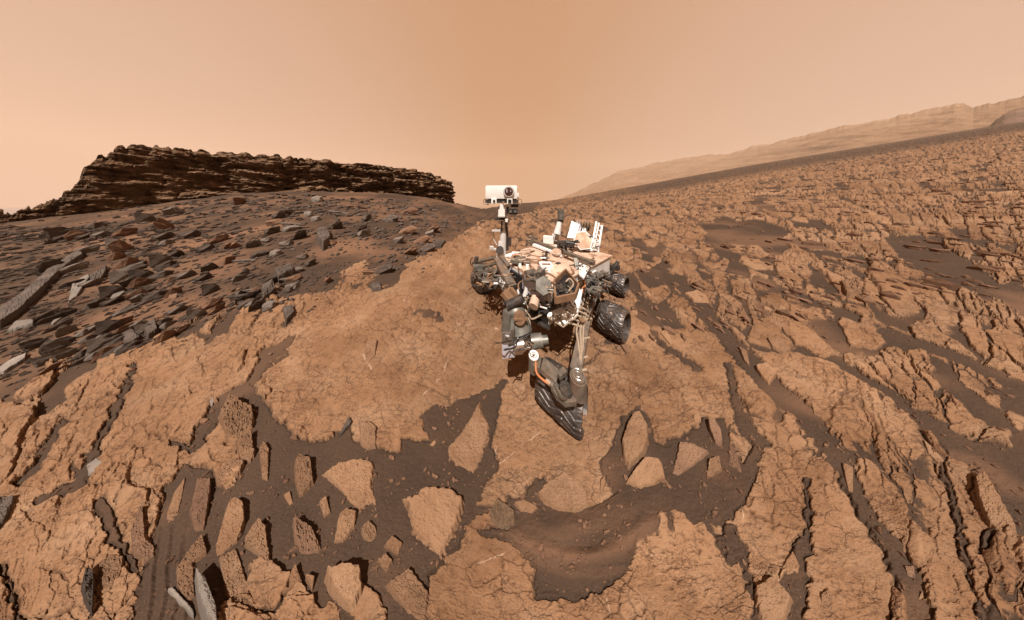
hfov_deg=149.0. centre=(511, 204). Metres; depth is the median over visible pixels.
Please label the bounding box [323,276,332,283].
rock
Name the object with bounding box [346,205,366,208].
rock
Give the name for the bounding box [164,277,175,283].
rock
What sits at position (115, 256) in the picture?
rock
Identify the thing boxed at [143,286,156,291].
rock
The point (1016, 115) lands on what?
hill
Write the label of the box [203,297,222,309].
rock
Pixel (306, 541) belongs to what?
rock
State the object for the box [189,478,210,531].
rock
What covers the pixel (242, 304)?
rock
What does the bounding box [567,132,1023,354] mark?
plain rubble
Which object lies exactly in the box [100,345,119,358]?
rock
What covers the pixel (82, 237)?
rock
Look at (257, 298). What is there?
rock
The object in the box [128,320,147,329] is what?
rock
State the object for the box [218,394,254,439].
rock
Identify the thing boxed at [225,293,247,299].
rock
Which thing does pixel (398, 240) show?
rock
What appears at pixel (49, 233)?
rock
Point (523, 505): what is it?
rock
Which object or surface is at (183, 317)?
rock
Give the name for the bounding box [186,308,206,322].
rock
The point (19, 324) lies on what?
rock
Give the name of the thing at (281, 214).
rock
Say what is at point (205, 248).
rock
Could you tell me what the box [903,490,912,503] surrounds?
rock
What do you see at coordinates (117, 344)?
rock
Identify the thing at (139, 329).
rock
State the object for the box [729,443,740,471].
rock
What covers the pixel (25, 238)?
rubble
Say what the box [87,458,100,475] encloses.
rock
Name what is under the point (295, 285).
rock
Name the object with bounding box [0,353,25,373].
rock
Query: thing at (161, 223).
rock
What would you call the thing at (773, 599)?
rock
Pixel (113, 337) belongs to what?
rock
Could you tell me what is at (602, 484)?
rock
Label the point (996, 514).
rock
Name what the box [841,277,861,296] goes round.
rock
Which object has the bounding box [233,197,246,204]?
rock
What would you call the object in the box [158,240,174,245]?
rock
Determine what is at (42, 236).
rock
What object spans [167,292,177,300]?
rock
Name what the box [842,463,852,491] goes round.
rock
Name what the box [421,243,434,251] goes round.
rock
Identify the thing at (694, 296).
rock
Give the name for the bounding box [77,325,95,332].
rock
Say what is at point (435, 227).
rock
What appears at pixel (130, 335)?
rock
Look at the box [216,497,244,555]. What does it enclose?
rock
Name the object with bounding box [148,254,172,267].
rock
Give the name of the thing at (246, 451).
rock
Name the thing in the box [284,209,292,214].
rock
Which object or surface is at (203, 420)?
rock
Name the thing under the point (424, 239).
rock
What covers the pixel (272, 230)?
rock
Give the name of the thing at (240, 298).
rock
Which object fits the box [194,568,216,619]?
rock
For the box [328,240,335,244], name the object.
rock
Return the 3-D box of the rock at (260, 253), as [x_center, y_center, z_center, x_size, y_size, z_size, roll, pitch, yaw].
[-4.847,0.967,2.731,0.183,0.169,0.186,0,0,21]
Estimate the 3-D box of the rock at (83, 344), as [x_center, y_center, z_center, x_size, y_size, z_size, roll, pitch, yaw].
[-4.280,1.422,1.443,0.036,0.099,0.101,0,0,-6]
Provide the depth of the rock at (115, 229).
3.69 m
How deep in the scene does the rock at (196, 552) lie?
0.64 m
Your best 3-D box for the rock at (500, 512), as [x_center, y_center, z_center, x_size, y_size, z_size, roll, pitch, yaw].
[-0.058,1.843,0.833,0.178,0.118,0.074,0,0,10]
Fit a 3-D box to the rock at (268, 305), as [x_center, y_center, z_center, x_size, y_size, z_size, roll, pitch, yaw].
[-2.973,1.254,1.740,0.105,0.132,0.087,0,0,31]
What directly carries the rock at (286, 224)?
on the ground
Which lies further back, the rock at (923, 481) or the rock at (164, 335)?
the rock at (164, 335)
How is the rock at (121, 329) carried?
on the ground
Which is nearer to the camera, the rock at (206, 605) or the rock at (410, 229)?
the rock at (206, 605)
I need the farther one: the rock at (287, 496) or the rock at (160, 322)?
the rock at (160, 322)
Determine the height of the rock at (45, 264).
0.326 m
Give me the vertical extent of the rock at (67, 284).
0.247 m
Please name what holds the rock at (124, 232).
on the ground
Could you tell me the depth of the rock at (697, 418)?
1.06 m
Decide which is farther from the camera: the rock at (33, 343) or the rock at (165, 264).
the rock at (165, 264)
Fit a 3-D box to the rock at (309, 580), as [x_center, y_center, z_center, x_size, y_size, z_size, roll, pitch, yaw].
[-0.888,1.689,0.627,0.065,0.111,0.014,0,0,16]
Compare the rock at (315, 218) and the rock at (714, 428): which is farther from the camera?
the rock at (315, 218)
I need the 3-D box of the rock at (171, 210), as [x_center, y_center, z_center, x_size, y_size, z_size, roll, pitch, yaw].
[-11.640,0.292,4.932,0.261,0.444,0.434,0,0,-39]
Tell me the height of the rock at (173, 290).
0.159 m
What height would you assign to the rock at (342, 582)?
0.163 m
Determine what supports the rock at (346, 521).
on the ground
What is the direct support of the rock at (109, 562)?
on the ground
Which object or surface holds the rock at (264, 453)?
on the ground
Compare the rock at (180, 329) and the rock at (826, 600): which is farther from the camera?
the rock at (180, 329)
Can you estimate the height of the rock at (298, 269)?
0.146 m
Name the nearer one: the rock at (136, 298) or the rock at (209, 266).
the rock at (136, 298)
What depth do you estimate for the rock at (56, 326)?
1.58 m
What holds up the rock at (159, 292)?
on the ground
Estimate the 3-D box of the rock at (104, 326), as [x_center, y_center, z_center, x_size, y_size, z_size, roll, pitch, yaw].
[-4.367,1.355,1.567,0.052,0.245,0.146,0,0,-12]
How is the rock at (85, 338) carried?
on the ground
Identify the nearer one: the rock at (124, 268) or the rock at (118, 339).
the rock at (118, 339)
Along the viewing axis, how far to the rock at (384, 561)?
0.67 m
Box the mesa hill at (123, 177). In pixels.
[0,144,455,222]
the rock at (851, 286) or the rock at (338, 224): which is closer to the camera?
the rock at (851, 286)
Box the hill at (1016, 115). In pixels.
[990,107,1023,125]
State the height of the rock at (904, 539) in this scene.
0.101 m
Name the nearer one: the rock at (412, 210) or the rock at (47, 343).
the rock at (47, 343)
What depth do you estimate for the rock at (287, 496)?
0.78 m
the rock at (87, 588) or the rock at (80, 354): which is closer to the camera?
the rock at (87, 588)
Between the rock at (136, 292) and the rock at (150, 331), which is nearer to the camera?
the rock at (150, 331)
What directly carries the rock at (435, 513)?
on the ground
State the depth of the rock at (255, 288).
1.96 m
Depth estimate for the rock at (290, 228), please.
3.78 m
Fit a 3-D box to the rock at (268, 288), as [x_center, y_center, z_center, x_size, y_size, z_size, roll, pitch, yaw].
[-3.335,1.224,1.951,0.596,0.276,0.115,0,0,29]
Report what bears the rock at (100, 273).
on the ground
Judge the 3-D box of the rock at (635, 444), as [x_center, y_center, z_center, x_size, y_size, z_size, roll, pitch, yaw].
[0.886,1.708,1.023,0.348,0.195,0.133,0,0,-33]
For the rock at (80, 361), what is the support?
on the ground
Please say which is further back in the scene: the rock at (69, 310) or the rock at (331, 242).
the rock at (331, 242)
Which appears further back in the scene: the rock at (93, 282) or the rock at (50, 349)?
the rock at (93, 282)
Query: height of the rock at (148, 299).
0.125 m
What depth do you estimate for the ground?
1.06 m
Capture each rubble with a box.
[0,192,475,398]
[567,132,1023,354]
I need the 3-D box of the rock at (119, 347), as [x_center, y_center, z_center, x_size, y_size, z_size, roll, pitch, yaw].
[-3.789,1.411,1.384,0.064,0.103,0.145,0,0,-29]
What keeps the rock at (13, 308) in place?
on the ground
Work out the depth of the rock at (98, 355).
1.33 m
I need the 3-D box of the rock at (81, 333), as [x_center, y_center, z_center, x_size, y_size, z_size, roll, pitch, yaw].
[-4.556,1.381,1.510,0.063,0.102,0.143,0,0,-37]
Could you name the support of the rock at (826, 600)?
on the ground
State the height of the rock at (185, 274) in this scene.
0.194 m
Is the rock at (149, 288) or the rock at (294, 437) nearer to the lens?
the rock at (294, 437)
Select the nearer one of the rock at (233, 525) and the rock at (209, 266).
the rock at (233, 525)
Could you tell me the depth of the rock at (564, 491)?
0.87 m
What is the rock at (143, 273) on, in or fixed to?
on the ground
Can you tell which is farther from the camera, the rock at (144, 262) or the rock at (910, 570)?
the rock at (144, 262)
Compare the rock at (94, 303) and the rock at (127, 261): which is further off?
the rock at (127, 261)
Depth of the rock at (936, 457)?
0.82 m
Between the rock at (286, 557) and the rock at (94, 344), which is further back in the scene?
the rock at (94, 344)
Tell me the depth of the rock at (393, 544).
0.70 m
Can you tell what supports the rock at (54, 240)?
on the ground
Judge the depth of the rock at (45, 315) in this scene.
1.69 m
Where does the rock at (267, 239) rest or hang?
on the ground
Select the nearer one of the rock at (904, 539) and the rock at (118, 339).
the rock at (904, 539)
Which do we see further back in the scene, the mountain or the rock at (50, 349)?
the mountain
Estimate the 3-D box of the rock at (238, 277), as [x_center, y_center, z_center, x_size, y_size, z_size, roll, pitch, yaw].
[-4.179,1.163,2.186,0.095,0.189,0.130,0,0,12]
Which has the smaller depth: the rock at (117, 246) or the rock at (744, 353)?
the rock at (744, 353)
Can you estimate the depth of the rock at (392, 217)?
5.36 m
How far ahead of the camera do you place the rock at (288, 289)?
1.99 m
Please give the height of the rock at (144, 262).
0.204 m
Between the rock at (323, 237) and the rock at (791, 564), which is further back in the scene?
the rock at (323, 237)
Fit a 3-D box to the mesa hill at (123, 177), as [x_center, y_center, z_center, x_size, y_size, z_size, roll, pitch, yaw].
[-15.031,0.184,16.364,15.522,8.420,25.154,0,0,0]
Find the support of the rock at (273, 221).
on the ground
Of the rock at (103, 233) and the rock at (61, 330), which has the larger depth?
the rock at (103, 233)
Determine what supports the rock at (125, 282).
on the ground
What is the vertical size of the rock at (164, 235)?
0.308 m
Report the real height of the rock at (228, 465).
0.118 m
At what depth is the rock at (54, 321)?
1.66 m
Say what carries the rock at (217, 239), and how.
on the ground
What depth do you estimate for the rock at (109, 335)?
1.45 m
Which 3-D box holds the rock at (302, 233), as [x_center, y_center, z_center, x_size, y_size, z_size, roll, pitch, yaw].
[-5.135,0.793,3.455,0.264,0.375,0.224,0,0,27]
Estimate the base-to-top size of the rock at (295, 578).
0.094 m
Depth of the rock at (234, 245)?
2.94 m
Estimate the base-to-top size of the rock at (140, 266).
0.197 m
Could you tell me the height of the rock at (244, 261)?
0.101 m
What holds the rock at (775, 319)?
on the ground
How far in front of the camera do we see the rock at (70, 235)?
3.38 m
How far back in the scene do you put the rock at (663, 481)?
0.87 m
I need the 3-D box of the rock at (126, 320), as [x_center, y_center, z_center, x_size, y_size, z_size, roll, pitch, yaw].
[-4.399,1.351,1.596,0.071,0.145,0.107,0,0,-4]
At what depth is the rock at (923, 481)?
0.76 m
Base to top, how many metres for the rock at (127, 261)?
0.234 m
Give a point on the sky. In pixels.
(549, 100)
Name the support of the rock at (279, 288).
on the ground
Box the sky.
[0,0,1023,214]
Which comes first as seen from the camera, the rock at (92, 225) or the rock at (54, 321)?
the rock at (54, 321)
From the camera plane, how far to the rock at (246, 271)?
2.24 m
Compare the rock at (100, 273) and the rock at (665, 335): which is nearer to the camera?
the rock at (665, 335)
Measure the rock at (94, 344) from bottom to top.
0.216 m
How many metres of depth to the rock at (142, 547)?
0.68 m
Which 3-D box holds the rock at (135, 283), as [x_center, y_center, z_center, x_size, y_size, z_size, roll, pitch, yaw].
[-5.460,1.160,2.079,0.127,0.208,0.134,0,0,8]
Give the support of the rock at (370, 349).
on the ground
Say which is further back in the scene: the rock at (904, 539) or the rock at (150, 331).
the rock at (150, 331)
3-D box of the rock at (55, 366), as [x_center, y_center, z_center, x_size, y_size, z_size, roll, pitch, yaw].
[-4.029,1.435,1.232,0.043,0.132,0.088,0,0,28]
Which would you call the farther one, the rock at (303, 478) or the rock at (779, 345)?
the rock at (779, 345)
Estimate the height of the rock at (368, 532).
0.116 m
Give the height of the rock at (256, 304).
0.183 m
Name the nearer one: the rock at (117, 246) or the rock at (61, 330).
the rock at (61, 330)
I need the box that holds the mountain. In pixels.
[561,96,1023,198]
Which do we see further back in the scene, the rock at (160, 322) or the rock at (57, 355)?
the rock at (160, 322)
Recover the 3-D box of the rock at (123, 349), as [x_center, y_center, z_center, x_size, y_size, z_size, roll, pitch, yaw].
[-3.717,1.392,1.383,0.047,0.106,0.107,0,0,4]
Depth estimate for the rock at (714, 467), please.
0.88 m
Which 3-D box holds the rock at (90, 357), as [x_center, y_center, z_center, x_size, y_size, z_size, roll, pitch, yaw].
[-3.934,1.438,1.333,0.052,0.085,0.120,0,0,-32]
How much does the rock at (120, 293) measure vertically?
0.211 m
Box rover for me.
[469,186,630,439]
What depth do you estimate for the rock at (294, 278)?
2.18 m
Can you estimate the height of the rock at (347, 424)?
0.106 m
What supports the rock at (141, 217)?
on the ground
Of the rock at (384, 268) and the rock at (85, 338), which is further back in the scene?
the rock at (384, 268)
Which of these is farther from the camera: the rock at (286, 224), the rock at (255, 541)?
the rock at (286, 224)
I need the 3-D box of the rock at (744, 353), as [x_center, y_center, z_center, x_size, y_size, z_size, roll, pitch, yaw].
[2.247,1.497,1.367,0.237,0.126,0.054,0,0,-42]
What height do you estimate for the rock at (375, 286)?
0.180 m
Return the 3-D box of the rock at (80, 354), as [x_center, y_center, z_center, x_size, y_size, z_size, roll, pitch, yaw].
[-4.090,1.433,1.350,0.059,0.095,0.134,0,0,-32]
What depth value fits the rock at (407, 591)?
0.63 m
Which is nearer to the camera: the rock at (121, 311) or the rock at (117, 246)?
the rock at (121, 311)
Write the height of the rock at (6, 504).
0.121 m
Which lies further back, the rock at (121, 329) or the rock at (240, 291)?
the rock at (240, 291)
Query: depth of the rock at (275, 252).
2.74 m
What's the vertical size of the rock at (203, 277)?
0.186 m
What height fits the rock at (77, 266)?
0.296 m
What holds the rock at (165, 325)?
on the ground
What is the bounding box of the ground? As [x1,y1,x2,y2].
[0,122,1023,619]
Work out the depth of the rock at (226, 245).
2.91 m
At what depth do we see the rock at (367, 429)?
0.98 m
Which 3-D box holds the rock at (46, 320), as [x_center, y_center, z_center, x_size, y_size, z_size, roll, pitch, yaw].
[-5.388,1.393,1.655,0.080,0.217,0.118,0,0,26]
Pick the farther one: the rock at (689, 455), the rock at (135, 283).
the rock at (135, 283)
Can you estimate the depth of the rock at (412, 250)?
3.37 m
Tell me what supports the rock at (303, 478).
on the ground
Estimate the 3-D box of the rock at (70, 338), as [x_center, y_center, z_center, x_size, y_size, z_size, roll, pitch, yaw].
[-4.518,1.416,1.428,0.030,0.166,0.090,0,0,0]
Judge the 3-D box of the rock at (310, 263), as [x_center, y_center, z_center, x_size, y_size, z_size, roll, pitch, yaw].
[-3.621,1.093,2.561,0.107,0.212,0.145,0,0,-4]
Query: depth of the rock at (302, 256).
2.71 m
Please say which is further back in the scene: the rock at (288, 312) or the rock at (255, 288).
the rock at (255, 288)
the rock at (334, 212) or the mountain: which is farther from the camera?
the mountain
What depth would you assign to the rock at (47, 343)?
1.38 m
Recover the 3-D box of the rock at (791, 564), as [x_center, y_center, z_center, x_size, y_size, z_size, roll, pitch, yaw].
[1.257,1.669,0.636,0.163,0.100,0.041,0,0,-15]
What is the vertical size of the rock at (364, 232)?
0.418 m
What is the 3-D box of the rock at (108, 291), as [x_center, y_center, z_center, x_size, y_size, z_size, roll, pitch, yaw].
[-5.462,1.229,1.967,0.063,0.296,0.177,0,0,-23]
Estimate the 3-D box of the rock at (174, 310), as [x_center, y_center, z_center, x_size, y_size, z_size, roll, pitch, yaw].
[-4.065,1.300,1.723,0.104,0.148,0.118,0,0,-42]
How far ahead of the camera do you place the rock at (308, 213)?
4.80 m
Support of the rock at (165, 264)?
on the ground
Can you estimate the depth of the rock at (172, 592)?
0.59 m
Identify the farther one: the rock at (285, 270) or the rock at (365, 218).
the rock at (365, 218)
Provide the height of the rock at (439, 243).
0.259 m
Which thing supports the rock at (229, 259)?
on the ground
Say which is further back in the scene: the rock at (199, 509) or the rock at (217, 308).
the rock at (217, 308)
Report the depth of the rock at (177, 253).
2.71 m
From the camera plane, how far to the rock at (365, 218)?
5.03 m
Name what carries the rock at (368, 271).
on the ground
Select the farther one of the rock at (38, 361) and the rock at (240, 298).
the rock at (240, 298)
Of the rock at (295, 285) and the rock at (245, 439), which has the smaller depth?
the rock at (245, 439)
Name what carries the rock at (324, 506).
on the ground
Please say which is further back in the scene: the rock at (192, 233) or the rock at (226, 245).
the rock at (192, 233)
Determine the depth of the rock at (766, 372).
1.23 m
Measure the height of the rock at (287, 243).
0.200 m
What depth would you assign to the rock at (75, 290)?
2.03 m
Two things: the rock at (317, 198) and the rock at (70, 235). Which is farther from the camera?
the rock at (317, 198)
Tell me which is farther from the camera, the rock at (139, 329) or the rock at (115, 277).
the rock at (115, 277)
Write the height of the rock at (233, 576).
0.121 m
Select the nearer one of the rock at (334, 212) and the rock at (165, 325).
the rock at (165, 325)
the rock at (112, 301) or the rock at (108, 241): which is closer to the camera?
the rock at (112, 301)
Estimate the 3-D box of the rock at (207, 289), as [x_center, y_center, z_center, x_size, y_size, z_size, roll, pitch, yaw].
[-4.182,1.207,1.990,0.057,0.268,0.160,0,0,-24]
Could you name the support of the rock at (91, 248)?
on the ground
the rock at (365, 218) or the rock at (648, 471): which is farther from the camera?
the rock at (365, 218)
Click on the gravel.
(585, 522)
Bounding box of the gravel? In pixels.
[1,280,1023,616]
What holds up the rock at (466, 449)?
on the ground
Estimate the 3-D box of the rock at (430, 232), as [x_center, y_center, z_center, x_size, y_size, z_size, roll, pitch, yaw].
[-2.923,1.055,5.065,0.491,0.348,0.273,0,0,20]
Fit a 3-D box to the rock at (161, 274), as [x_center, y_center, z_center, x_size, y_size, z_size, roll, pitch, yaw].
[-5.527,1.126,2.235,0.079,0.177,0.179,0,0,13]
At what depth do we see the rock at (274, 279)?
2.11 m
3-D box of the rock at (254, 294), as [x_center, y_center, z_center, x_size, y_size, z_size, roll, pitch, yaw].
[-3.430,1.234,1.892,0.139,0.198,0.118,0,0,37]
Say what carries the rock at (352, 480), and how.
on the ground
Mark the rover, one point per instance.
(548, 281)
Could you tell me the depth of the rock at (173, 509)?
0.77 m
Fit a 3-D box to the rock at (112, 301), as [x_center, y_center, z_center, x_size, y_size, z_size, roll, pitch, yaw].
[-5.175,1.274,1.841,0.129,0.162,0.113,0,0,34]
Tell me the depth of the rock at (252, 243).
2.99 m
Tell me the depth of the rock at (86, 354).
1.38 m
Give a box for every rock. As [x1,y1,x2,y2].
[0,248,83,327]
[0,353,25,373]
[0,495,14,527]
[7,319,33,332]
[18,338,49,351]
[29,353,50,367]
[30,360,63,380]
[31,308,59,321]
[33,312,65,325]
[38,234,45,239]
[38,258,64,272]
[38,340,71,354]
[39,344,65,354]
[41,318,72,334]
[42,234,64,244]
[43,227,70,238]
[49,347,76,361]
[51,316,62,324]
[54,307,77,315]
[54,336,76,341]
[55,325,78,337]
[56,261,88,273]
[57,278,84,289]
[63,230,86,240]
[66,244,99,255]
[68,274,89,302]
[69,357,85,367]
[71,349,86,358]
[74,233,92,239]
[74,328,95,337]
[74,351,98,364]
[75,334,96,345]
[77,222,107,229]
[77,278,105,287]
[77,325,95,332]
[77,341,86,349]
[81,565,93,616]
[85,343,105,355]
[86,297,111,308]
[86,337,110,353]
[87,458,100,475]
[89,231,111,236]
[89,265,106,279]
[89,346,115,362]
[94,320,125,335]
[97,554,124,590]
[98,285,127,297]
[98,333,117,337]
[99,295,124,307]
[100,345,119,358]
[102,336,124,347]
[104,238,126,248]
[104,290,123,306]
[105,252,125,261]
[105,333,122,342]
[107,240,132,252]
[107,341,123,346]
[108,226,125,232]
[108,271,128,284]
[110,228,137,236]
[112,305,138,317]
[112,325,129,333]
[113,257,138,269]
[113,341,132,353]
[114,339,143,356]
[118,265,132,270]
[118,276,141,286]
[119,316,133,323]
[123,328,139,342]
[124,263,147,270]
[124,288,147,300]
[126,278,150,288]
[127,269,154,277]
[128,293,148,303]
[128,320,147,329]
[129,260,146,265]
[131,506,153,562]
[134,212,156,223]
[134,323,150,334]
[137,295,158,305]
[140,290,168,301]
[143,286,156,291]
[144,317,157,338]
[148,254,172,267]
[148,270,174,278]
[151,232,174,240]
[151,330,175,345]
[152,260,176,270]
[153,218,174,228]
[156,318,172,327]
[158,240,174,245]
[158,320,176,330]
[161,206,185,215]
[163,287,182,298]
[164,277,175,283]
[165,250,184,256]
[165,305,185,315]
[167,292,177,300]
[167,478,184,522]
[167,587,193,619]
[174,270,196,279]
[175,324,190,334]
[176,535,206,601]
[178,230,201,239]
[178,314,186,321]
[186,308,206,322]
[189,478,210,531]
[191,273,211,281]
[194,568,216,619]
[195,244,214,253]
[199,418,207,423]
[200,262,217,272]
[201,283,220,295]
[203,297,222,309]
[206,303,225,316]
[208,234,228,243]
[215,458,244,487]
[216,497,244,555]
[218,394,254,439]
[218,549,254,611]
[221,242,230,248]
[223,256,235,264]
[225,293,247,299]
[230,242,241,248]
[231,273,247,282]
[232,259,256,262]
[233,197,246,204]
[234,286,248,294]
[235,269,249,275]
[235,294,246,304]
[235,429,253,462]
[237,298,253,308]
[237,444,254,463]
[244,518,269,562]
[245,289,261,299]
[246,239,261,247]
[248,298,265,311]
[250,250,269,257]
[250,286,261,291]
[251,295,261,302]
[256,564,301,598]
[259,441,268,480]
[260,237,272,242]
[261,279,275,298]
[262,300,275,311]
[263,226,279,234]
[266,218,282,225]
[266,276,276,282]
[269,249,281,256]
[271,211,285,218]
[274,263,294,283]
[274,285,283,290]
[279,222,300,225]
[279,240,293,245]
[282,225,300,231]
[282,305,294,325]
[282,555,289,559]
[283,285,292,293]
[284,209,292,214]
[284,491,292,504]
[285,273,301,282]
[285,282,299,289]
[290,435,297,440]
[292,517,320,554]
[293,229,306,239]
[294,267,303,273]
[294,454,313,497]
[296,254,308,259]
[304,211,312,216]
[304,258,315,266]
[305,574,314,590]
[311,196,322,201]
[311,216,319,220]
[316,227,330,250]
[319,496,329,517]
[322,459,375,515]
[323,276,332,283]
[323,562,361,612]
[327,210,348,214]
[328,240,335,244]
[332,221,342,228]
[334,508,356,542]
[338,417,351,437]
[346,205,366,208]
[357,225,367,232]
[357,228,369,236]
[359,420,376,450]
[361,214,371,221]
[361,269,374,273]
[361,521,376,541]
[365,339,377,361]
[370,281,381,291]
[372,263,392,274]
[377,553,391,572]
[384,215,397,221]
[384,536,402,555]
[385,568,428,619]
[393,236,403,242]
[399,225,417,233]
[401,207,417,214]
[402,486,464,560]
[403,246,417,253]
[413,235,429,242]
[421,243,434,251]
[425,229,433,235]
[427,224,440,231]
[435,238,445,247]
[448,402,489,472]
[489,499,515,529]
[514,499,537,512]
[538,472,588,512]
[600,475,605,492]
[621,411,648,469]
[626,457,664,488]
[659,479,667,483]
[660,330,671,344]
[672,442,708,474]
[684,290,708,302]
[693,414,700,423]
[706,456,721,476]
[708,417,722,448]
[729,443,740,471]
[738,346,749,366]
[754,576,792,619]
[756,362,777,384]
[762,315,781,331]
[767,337,790,352]
[780,552,799,574]
[821,589,831,611]
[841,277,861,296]
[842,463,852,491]
[902,536,907,555]
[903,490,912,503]
[904,566,914,577]
[913,480,928,489]
[924,440,943,463]
[975,471,1016,540]
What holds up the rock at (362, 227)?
on the ground
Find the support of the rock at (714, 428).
on the ground

